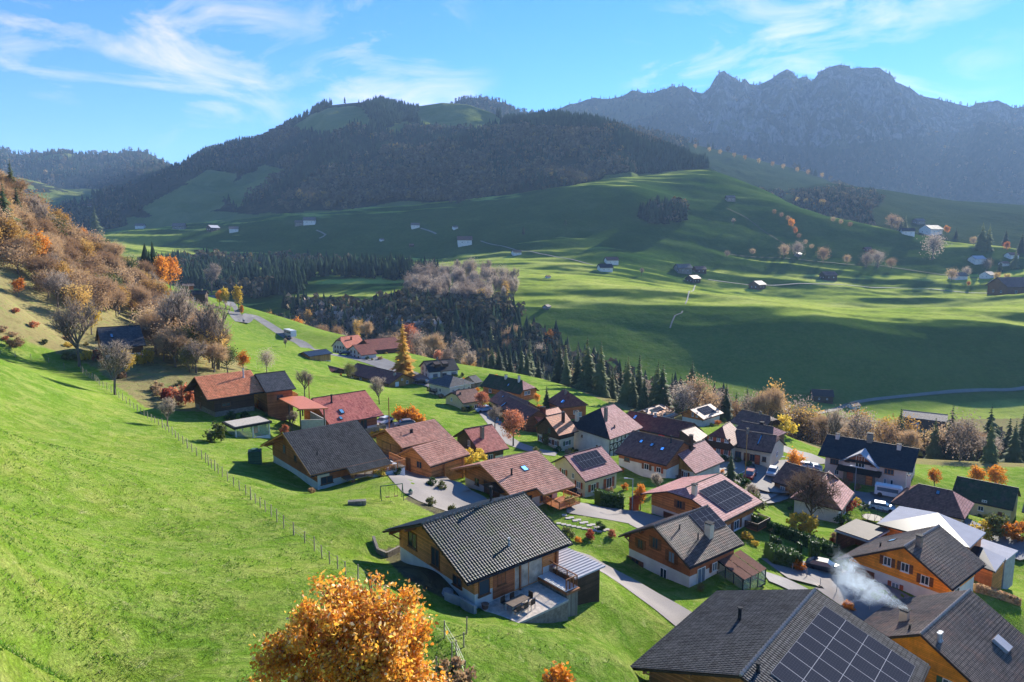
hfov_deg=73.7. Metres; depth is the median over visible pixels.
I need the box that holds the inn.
[734,427,786,467]
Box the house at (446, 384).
[425,371,473,395]
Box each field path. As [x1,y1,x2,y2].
[669,285,695,327]
[727,208,790,246]
[732,254,976,277]
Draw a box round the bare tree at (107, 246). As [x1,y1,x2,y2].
[96,240,127,255]
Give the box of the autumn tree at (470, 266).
[464,257,478,272]
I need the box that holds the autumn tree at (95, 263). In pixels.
[81,249,111,274]
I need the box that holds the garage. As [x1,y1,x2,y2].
[299,349,332,361]
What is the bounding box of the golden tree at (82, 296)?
[60,280,92,312]
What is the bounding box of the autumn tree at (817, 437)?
[806,412,824,444]
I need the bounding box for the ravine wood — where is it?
[281,286,526,328]
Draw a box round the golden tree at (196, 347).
[180,338,201,368]
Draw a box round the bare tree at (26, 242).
[8,236,37,267]
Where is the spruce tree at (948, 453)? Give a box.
[941,406,958,460]
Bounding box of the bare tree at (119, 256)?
[110,252,125,260]
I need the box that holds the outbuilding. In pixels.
[395,436,469,479]
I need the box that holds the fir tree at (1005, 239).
[1001,230,1008,245]
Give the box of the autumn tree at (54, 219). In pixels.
[39,211,66,233]
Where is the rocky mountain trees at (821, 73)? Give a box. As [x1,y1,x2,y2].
[557,63,1023,197]
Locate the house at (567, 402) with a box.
[548,389,587,418]
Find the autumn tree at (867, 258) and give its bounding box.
[859,251,874,264]
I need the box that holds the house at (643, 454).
[614,430,694,477]
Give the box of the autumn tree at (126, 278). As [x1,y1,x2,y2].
[99,262,141,285]
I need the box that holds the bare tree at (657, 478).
[651,472,663,486]
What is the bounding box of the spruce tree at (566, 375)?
[559,355,571,386]
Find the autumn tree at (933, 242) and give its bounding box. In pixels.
[919,230,947,259]
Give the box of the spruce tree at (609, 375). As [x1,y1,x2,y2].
[606,365,612,390]
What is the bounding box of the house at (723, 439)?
[702,421,737,458]
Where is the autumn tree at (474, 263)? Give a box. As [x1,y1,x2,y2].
[464,256,481,272]
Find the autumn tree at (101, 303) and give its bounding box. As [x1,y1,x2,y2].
[86,288,117,314]
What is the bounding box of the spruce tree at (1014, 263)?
[1009,248,1019,268]
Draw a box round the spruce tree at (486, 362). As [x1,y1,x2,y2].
[483,350,488,367]
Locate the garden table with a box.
[504,594,529,614]
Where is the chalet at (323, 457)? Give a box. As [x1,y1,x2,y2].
[260,419,405,489]
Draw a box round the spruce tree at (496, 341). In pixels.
[494,335,500,351]
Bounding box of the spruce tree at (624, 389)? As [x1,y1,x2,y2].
[617,355,636,404]
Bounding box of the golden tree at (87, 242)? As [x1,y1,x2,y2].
[79,236,95,249]
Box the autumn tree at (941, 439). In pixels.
[922,422,964,455]
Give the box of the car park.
[719,458,788,492]
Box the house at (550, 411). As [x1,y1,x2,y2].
[534,406,560,431]
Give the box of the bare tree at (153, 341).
[148,331,167,360]
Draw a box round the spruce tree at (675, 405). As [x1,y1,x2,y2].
[672,386,684,410]
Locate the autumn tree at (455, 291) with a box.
[449,280,461,299]
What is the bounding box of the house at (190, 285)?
[181,283,193,289]
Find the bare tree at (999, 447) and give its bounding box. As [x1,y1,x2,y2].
[985,437,1002,452]
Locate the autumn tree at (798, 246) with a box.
[791,241,803,257]
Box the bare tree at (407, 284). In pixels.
[404,280,410,289]
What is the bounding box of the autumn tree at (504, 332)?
[500,328,516,340]
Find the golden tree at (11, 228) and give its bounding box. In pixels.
[0,215,23,252]
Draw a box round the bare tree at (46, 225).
[35,216,60,234]
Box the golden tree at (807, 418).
[793,400,822,442]
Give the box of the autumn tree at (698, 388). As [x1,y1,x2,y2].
[682,371,717,407]
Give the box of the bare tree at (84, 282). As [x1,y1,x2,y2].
[68,277,95,304]
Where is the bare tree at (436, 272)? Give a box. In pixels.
[432,268,441,278]
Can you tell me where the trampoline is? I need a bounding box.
[861,505,883,522]
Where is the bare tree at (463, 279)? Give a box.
[460,275,465,285]
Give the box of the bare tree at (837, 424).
[823,407,846,434]
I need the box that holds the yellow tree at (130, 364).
[117,348,136,377]
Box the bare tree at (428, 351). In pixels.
[424,346,432,357]
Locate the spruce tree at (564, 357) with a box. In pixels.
[562,346,570,366]
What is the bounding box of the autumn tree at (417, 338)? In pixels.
[407,327,426,354]
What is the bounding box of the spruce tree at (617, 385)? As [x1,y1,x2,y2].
[613,367,619,400]
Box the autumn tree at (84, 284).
[73,278,95,305]
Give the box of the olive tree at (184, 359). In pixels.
[173,345,200,372]
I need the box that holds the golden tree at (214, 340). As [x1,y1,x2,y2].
[196,326,229,367]
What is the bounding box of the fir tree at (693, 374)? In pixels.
[683,361,701,410]
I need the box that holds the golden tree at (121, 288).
[113,285,131,313]
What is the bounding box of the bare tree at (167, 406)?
[157,397,177,425]
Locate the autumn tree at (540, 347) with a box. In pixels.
[534,343,547,358]
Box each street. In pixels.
[745,488,790,502]
[784,445,824,463]
[851,491,1023,559]
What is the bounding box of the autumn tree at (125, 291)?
[116,281,133,311]
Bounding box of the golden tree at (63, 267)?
[50,258,74,292]
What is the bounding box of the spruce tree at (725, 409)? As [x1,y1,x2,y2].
[719,385,733,421]
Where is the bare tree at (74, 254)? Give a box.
[58,244,84,261]
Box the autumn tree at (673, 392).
[668,382,684,404]
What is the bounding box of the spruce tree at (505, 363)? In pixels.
[503,348,507,371]
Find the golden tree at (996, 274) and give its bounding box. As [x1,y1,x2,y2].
[993,272,1000,277]
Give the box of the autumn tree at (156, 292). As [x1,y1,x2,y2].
[139,286,165,302]
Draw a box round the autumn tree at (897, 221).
[890,217,903,229]
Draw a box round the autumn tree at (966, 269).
[963,266,971,273]
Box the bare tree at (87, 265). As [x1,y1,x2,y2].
[81,262,93,272]
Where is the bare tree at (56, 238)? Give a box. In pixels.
[45,232,67,247]
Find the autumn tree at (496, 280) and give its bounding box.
[489,273,500,291]
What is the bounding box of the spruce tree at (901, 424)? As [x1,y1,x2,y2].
[891,409,909,446]
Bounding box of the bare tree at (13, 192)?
[4,186,22,198]
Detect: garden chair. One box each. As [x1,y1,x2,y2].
[500,595,508,609]
[512,605,520,617]
[521,601,528,613]
[527,590,532,599]
[529,598,535,609]
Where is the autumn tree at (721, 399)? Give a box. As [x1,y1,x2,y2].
[708,384,738,409]
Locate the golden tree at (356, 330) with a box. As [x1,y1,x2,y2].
[353,318,362,335]
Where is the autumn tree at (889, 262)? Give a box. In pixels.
[886,257,896,267]
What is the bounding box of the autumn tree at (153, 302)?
[142,295,173,309]
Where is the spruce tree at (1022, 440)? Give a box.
[1019,431,1023,461]
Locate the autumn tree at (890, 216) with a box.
[885,214,897,228]
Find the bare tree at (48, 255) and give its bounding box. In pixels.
[42,250,63,265]
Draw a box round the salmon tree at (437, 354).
[432,348,443,358]
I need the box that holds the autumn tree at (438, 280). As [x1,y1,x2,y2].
[427,272,446,287]
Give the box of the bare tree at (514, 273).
[510,267,519,278]
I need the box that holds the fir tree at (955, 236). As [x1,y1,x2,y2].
[953,228,958,238]
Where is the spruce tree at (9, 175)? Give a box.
[6,161,20,195]
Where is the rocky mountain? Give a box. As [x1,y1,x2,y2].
[556,65,1023,204]
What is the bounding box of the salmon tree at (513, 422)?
[497,409,527,445]
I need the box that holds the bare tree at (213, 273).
[202,261,222,293]
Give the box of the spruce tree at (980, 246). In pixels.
[973,222,989,252]
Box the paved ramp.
[762,571,841,606]
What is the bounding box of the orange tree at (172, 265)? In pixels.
[162,254,182,291]
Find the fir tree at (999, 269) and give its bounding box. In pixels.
[996,259,1003,271]
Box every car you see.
[339,351,349,354]
[377,415,393,424]
[393,418,415,426]
[415,379,428,383]
[475,405,491,412]
[567,487,576,493]
[743,468,756,479]
[766,465,778,475]
[799,460,813,468]
[805,556,842,574]
[811,462,822,470]
[845,402,860,408]
[869,500,895,512]
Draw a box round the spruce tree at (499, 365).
[493,351,505,370]
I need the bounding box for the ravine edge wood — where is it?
[303,296,443,336]
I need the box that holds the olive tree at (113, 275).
[97,269,130,306]
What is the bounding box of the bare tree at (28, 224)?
[16,213,39,232]
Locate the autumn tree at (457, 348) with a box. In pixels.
[447,336,470,363]
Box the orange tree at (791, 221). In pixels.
[788,218,794,228]
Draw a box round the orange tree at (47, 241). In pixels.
[24,228,52,255]
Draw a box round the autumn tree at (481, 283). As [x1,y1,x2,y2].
[474,276,488,291]
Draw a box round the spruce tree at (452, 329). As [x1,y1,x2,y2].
[448,317,456,337]
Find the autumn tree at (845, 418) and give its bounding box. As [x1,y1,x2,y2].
[826,405,861,435]
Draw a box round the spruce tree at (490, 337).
[488,327,494,350]
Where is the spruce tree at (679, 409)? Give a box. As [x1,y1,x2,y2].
[676,387,687,413]
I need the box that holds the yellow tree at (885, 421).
[876,415,894,437]
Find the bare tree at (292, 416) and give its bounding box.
[287,410,297,430]
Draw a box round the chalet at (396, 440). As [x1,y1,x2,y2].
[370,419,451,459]
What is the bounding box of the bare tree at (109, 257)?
[94,250,117,265]
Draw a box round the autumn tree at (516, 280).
[512,275,520,284]
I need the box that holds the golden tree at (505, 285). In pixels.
[500,281,509,295]
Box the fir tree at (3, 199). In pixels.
[0,181,21,241]
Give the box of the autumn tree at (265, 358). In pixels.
[251,347,280,371]
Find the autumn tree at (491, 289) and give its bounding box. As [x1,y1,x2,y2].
[486,282,494,296]
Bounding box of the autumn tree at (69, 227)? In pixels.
[57,219,81,236]
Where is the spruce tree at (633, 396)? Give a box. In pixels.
[626,372,638,407]
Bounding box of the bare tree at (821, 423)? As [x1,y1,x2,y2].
[812,409,846,435]
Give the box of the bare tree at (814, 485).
[780,462,847,519]
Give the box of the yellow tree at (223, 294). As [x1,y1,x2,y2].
[218,286,229,305]
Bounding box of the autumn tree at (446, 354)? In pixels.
[439,344,456,358]
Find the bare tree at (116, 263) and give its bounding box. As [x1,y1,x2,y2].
[103,257,129,273]
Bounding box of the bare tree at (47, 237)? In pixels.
[32,230,57,259]
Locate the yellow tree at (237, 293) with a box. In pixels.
[232,284,242,308]
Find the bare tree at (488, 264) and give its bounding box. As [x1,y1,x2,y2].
[485,260,492,268]
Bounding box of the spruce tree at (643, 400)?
[635,376,650,410]
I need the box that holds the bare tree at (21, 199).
[5,194,28,206]
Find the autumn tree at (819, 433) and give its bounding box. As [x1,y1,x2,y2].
[803,415,828,445]
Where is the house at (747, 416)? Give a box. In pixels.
[730,409,781,426]
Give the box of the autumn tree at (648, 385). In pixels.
[642,375,651,396]
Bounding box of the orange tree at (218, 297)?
[215,290,221,304]
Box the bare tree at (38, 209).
[24,193,54,222]
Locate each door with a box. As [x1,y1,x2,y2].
[382,441,390,454]
[406,457,410,470]
[484,480,489,494]
[493,490,499,497]
[663,511,673,517]
[743,453,749,460]
[754,454,759,464]
[846,472,853,481]
[852,565,874,579]
[865,476,872,484]
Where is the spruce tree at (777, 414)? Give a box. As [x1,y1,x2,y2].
[773,409,788,434]
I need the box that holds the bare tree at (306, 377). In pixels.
[294,368,313,396]
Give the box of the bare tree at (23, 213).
[9,203,36,223]
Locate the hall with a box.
[344,363,416,386]
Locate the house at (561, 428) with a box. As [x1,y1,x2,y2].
[533,411,578,450]
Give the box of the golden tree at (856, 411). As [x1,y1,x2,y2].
[844,404,874,437]
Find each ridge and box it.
[0,149,165,194]
[649,132,830,194]
[781,183,1023,248]
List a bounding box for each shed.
[465,375,482,387]
[552,547,604,604]
[678,426,706,443]
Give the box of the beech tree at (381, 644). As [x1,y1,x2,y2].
[241,567,459,681]
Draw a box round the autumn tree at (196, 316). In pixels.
[183,304,220,325]
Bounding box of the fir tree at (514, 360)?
[512,353,518,366]
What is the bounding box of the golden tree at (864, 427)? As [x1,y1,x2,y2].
[847,413,878,439]
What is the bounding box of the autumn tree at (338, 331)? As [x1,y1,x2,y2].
[329,325,343,333]
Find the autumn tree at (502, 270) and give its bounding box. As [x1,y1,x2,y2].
[497,263,507,277]
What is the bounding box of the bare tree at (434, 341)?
[419,332,447,357]
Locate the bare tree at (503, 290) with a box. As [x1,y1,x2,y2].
[501,287,505,294]
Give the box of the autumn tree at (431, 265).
[424,259,436,273]
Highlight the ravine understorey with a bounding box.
[274,301,1020,458]
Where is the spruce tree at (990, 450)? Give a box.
[978,418,999,463]
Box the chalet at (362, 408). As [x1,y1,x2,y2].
[297,390,385,432]
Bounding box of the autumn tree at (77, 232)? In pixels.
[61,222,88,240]
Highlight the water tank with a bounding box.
[248,448,261,464]
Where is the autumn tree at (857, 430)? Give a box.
[839,405,886,440]
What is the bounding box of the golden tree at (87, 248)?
[78,238,96,261]
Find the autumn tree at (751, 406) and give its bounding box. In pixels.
[735,388,766,413]
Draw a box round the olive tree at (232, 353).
[216,342,238,372]
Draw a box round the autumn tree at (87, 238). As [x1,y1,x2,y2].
[79,231,98,244]
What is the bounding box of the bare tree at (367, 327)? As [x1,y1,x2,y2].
[357,320,374,338]
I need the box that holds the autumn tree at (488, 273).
[479,264,494,279]
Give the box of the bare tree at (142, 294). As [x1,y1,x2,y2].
[127,285,153,312]
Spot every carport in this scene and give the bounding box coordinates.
[278,396,327,428]
[834,519,889,549]
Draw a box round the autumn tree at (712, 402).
[700,387,722,407]
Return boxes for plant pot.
[481,602,488,609]
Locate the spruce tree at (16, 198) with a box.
[13,186,27,211]
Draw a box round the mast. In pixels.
[744,435,747,486]
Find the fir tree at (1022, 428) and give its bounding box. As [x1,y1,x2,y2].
[1018,414,1023,458]
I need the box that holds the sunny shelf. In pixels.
[15,177,92,210]
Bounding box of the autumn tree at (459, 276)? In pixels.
[455,266,465,281]
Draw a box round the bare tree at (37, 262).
[23,253,58,278]
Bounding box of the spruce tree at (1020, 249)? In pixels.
[1016,232,1023,253]
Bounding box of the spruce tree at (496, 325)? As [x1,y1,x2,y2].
[492,315,501,340]
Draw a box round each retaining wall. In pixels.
[372,536,399,557]
[444,590,476,613]
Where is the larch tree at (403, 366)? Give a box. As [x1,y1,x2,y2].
[389,320,415,376]
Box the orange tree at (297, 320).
[292,315,303,323]
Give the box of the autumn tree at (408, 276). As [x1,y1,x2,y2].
[401,271,414,287]
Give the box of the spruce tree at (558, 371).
[551,339,564,382]
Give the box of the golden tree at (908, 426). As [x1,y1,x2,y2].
[889,409,923,446]
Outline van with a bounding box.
[874,482,902,496]
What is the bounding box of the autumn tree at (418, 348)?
[409,331,424,353]
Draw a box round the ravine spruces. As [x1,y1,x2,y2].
[372,288,732,406]
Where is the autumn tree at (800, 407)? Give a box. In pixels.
[787,393,819,441]
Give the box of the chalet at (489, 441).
[452,424,508,459]
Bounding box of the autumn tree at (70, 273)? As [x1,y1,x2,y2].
[63,264,85,282]
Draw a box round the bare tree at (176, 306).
[151,283,198,330]
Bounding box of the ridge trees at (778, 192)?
[617,120,851,197]
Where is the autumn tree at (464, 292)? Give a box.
[455,282,471,301]
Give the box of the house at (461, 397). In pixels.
[443,387,483,408]
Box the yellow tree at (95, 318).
[80,304,102,334]
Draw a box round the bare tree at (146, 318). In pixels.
[137,311,161,347]
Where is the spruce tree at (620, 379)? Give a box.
[617,366,623,393]
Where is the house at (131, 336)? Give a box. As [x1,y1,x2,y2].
[95,325,145,357]
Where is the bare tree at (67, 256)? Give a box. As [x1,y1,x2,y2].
[58,251,75,265]
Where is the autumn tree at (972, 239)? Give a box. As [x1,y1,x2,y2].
[969,236,975,244]
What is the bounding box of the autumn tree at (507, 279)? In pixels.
[494,271,510,291]
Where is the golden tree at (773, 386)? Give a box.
[753,377,790,416]
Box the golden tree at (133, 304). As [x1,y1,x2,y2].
[125,298,137,312]
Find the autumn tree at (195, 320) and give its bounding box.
[176,312,228,327]
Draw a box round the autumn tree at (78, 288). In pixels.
[59,278,95,304]
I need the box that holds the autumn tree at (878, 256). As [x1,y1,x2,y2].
[871,249,886,267]
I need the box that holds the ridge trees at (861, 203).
[791,184,885,225]
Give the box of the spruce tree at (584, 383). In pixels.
[572,339,595,393]
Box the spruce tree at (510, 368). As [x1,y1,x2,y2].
[506,353,513,372]
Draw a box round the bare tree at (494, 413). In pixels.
[487,406,502,427]
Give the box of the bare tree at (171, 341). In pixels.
[154,326,188,366]
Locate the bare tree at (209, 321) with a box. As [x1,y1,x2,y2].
[189,299,236,369]
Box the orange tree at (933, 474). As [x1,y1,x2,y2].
[927,466,942,486]
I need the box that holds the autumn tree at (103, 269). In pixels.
[95,264,114,274]
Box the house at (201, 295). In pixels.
[189,289,208,303]
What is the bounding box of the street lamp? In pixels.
[624,478,632,509]
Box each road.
[209,295,358,359]
[481,241,596,265]
[708,279,969,292]
[818,386,1023,412]
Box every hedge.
[593,488,625,508]
[629,495,639,510]
[751,513,799,542]
[763,541,804,569]
[769,534,782,544]
[796,540,802,555]
[799,531,839,557]
[808,538,821,557]
[973,583,1022,606]
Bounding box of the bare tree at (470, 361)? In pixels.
[463,351,476,365]
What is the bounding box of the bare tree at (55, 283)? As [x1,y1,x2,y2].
[39,267,73,306]
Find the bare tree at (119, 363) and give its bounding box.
[92,337,136,394]
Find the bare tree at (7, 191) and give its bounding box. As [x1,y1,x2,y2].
[0,178,14,198]
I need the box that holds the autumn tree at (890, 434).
[867,414,908,445]
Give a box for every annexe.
[254,370,297,420]
[328,365,345,372]
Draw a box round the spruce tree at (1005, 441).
[998,418,1013,462]
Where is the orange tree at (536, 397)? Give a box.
[534,392,540,403]
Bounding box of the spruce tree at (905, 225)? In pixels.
[903,218,907,227]
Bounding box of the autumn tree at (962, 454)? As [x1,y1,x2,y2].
[941,423,981,460]
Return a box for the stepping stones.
[556,514,609,532]
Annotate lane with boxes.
[478,410,556,455]
[574,550,691,625]
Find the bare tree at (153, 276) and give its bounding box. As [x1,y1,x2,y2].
[147,270,160,281]
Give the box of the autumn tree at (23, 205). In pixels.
[7,196,31,210]
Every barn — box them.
[172,223,186,229]
[205,225,219,231]
[294,220,303,226]
[359,337,401,353]
[488,390,539,411]
[497,396,546,431]
[511,250,521,255]
[542,304,551,309]
[627,410,703,439]
[684,275,701,282]
[692,266,706,273]
[725,195,735,201]
[748,280,766,289]
[771,461,838,495]
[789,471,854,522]
[810,389,834,403]
[819,271,838,280]
[902,409,947,431]
[912,218,925,223]
[953,476,1020,523]
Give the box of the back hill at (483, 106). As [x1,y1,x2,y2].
[455,98,522,114]
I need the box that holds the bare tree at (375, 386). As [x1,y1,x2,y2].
[369,376,384,403]
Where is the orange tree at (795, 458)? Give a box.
[785,446,807,464]
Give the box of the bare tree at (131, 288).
[122,283,138,309]
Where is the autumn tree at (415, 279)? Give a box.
[410,275,421,285]
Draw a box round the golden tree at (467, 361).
[461,354,476,365]
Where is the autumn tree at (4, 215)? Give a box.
[0,202,17,240]
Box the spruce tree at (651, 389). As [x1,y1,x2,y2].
[648,368,656,403]
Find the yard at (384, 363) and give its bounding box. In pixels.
[345,354,432,385]
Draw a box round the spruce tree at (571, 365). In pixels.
[569,356,572,374]
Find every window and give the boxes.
[221,402,230,407]
[320,475,333,485]
[360,419,366,428]
[407,531,417,551]
[416,460,421,469]
[430,546,439,570]
[451,573,462,590]
[474,477,478,486]
[478,578,490,598]
[487,454,494,459]
[497,572,506,587]
[514,557,542,590]
[540,494,552,502]
[553,440,558,445]
[560,468,566,475]
[563,440,570,445]
[575,480,582,488]
[588,482,598,491]
[604,476,614,487]
[627,555,643,567]
[635,537,645,550]
[642,463,650,470]
[649,535,660,550]
[654,466,662,473]
[660,567,666,578]
[665,549,677,565]
[674,499,684,509]
[682,471,689,476]
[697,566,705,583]
[707,435,714,440]
[709,561,719,572]
[715,437,722,441]
[715,448,721,454]
[722,450,729,455]
[731,518,741,530]
[735,451,740,458]
[750,454,754,461]
[830,458,838,464]
[855,463,864,468]
[879,555,894,567]
[884,468,893,475]
[887,580,902,590]
[897,560,912,574]
[916,573,933,586]
[936,675,951,681]
[977,506,983,511]
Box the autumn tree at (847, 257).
[842,255,850,263]
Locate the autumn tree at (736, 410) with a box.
[729,397,743,416]
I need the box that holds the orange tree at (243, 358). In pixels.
[234,349,250,369]
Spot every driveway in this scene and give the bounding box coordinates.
[377,422,394,428]
[386,454,486,510]
[566,502,663,527]
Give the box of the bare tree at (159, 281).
[147,278,169,292]
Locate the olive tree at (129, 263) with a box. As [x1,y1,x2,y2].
[120,255,143,271]
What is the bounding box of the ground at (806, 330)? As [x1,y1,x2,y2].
[0,170,1023,681]
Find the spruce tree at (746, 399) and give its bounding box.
[743,387,748,409]
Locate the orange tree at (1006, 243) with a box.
[1003,241,1009,250]
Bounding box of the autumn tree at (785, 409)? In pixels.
[766,390,797,416]
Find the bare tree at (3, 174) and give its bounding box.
[0,170,15,182]
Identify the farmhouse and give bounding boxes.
[134,223,145,228]
[183,370,264,416]
[229,226,238,232]
[303,217,316,225]
[331,334,361,352]
[346,343,377,358]
[411,223,419,228]
[457,236,472,246]
[480,374,538,399]
[572,404,643,455]
[596,264,613,271]
[604,257,618,264]
[673,264,692,273]
[899,228,915,236]
[917,225,942,235]
[985,277,1023,295]
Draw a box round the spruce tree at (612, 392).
[607,370,617,399]
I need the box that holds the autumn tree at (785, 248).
[776,243,790,257]
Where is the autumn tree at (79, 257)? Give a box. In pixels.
[71,248,85,263]
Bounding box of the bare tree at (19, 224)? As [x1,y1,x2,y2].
[0,221,26,239]
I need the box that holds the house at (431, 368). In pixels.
[419,357,459,377]
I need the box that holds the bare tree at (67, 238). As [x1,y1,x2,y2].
[54,233,76,249]
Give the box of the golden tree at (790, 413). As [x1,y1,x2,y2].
[784,401,797,435]
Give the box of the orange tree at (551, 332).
[543,328,554,345]
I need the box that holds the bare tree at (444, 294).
[441,287,448,299]
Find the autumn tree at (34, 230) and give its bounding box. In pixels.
[20,222,55,236]
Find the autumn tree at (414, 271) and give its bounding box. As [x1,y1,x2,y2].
[409,262,423,276]
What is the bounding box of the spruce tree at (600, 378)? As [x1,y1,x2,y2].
[590,339,610,398]
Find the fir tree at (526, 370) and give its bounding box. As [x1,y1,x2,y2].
[522,355,532,375]
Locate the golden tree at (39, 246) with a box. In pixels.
[16,231,44,260]
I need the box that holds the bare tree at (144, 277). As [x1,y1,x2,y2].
[137,273,151,281]
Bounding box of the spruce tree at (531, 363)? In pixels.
[525,344,536,376]
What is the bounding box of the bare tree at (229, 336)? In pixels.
[201,331,234,365]
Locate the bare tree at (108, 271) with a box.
[100,268,120,276]
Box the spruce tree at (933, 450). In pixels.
[923,416,944,459]
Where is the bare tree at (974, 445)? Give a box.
[940,422,987,460]
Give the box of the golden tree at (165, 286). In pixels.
[147,282,171,298]
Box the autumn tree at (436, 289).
[426,280,441,295]
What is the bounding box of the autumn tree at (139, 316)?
[126,300,161,346]
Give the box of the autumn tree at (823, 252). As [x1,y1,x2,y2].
[817,245,831,261]
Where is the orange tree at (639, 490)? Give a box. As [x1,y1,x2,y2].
[633,483,646,510]
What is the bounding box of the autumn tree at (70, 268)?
[60,260,85,276]
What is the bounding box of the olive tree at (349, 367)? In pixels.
[342,362,356,378]
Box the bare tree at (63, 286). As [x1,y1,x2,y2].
[56,272,69,298]
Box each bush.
[0,325,8,332]
[5,336,24,347]
[8,331,18,336]
[11,308,19,312]
[28,320,40,327]
[39,338,48,343]
[60,350,76,359]
[63,342,72,346]
[76,350,92,359]
[91,349,103,361]
[116,370,126,378]
[133,349,154,363]
[149,380,163,390]
[151,387,161,394]
[157,386,178,396]
[159,388,172,399]
[170,382,193,404]
[173,380,183,385]
[178,286,190,295]
[202,420,226,441]
[224,411,235,419]
[239,410,250,417]
[279,424,289,432]
[308,487,315,492]
[372,468,385,475]
[390,465,402,474]
[391,405,409,420]
[399,403,418,420]
[411,411,426,422]
[425,496,437,505]
[426,477,437,485]
[436,480,446,488]
[437,655,477,681]
[437,662,458,680]
[448,504,455,509]
[464,405,473,410]
[465,447,480,464]
[471,448,486,460]
[532,446,542,454]
[541,432,549,444]
[541,660,575,681]
[553,446,561,451]
[561,525,575,538]
[564,495,574,507]
[574,536,581,542]
[584,527,596,539]
[594,521,605,530]
[602,487,613,491]
[607,529,615,537]
[620,483,628,489]
[697,582,704,591]
[734,567,755,583]
[735,473,750,487]
[740,530,753,539]
[744,460,751,466]
[749,490,768,510]
[750,540,759,546]
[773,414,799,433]
[785,510,819,533]
[791,559,806,570]
[830,532,849,544]
[833,513,850,525]
[842,478,850,485]
[842,599,856,610]
[846,500,859,511]
[853,484,860,489]
[853,497,860,503]
[860,502,869,508]
[968,518,993,540]
[985,511,1018,539]
[1000,521,1023,541]
[1013,519,1023,536]
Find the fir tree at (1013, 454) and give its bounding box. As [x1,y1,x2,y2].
[999,421,1023,462]
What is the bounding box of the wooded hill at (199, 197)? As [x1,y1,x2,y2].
[67,102,716,232]
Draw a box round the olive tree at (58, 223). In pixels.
[41,214,70,235]
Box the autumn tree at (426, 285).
[417,274,431,288]
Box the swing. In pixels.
[380,483,403,500]
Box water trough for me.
[348,499,365,505]
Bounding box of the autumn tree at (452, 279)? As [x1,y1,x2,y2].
[451,273,461,283]
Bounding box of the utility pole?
[388,397,389,427]
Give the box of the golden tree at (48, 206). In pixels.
[40,199,53,215]
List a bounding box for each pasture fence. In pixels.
[82,368,465,669]
[435,617,466,675]
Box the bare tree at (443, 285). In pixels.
[441,281,447,292]
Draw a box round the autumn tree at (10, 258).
[0,240,36,273]
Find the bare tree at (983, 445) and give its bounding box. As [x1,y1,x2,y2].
[981,434,998,448]
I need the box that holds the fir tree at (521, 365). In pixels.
[517,345,524,373]
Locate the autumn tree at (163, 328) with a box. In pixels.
[145,315,200,360]
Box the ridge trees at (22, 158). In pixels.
[0,145,169,187]
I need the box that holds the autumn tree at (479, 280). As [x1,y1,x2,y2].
[474,274,483,288]
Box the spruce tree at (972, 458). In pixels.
[963,428,977,461]
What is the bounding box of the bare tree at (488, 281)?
[485,277,492,288]
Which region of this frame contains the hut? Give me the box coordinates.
[862,247,871,251]
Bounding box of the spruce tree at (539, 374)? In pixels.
[534,353,543,378]
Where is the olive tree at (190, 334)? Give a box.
[169,320,203,362]
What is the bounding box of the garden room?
[222,415,271,437]
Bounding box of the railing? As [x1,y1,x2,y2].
[784,564,869,609]
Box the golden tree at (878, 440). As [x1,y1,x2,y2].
[873,430,884,441]
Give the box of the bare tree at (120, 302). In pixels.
[104,291,128,316]
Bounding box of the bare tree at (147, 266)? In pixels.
[136,259,156,274]
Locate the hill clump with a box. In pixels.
[637,194,689,223]
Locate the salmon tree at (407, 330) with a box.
[398,323,421,352]
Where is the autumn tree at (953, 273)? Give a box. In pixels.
[946,267,959,281]
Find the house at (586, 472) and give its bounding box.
[550,445,622,496]
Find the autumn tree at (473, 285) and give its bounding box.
[467,281,483,291]
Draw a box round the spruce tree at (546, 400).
[542,385,549,408]
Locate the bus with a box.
[284,328,295,336]
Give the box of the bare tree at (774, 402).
[751,384,789,416]
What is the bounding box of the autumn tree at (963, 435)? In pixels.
[939,407,984,460]
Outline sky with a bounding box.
[0,0,1023,164]
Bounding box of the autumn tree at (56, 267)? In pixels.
[46,258,70,273]
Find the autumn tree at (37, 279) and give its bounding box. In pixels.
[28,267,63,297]
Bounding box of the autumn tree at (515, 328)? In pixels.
[508,323,517,332]
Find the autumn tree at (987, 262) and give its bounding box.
[980,257,993,270]
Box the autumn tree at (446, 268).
[440,261,451,273]
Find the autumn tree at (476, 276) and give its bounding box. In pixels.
[467,270,481,281]
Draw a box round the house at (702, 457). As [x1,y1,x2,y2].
[675,434,724,478]
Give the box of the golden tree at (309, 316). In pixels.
[303,309,311,322]
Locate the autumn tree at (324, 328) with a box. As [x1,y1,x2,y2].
[314,323,329,331]
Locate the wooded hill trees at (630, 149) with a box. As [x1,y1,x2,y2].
[46,94,709,231]
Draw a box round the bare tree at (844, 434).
[828,425,853,436]
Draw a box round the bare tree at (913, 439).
[900,429,922,447]
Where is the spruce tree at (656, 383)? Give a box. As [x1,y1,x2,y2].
[648,360,660,405]
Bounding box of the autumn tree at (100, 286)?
[78,271,124,312]
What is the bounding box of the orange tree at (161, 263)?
[153,255,168,281]
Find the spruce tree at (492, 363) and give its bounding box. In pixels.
[487,347,495,368]
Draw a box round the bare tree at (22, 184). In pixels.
[3,176,33,191]
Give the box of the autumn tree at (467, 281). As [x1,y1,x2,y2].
[460,278,476,288]
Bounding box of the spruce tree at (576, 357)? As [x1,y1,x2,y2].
[571,345,578,373]
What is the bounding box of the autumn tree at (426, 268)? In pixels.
[422,262,432,277]
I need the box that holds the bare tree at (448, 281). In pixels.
[444,275,451,289]
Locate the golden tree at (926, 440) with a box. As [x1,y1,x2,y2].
[919,429,939,449]
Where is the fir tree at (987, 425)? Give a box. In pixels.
[974,404,1002,460]
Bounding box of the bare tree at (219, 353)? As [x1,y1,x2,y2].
[201,341,230,372]

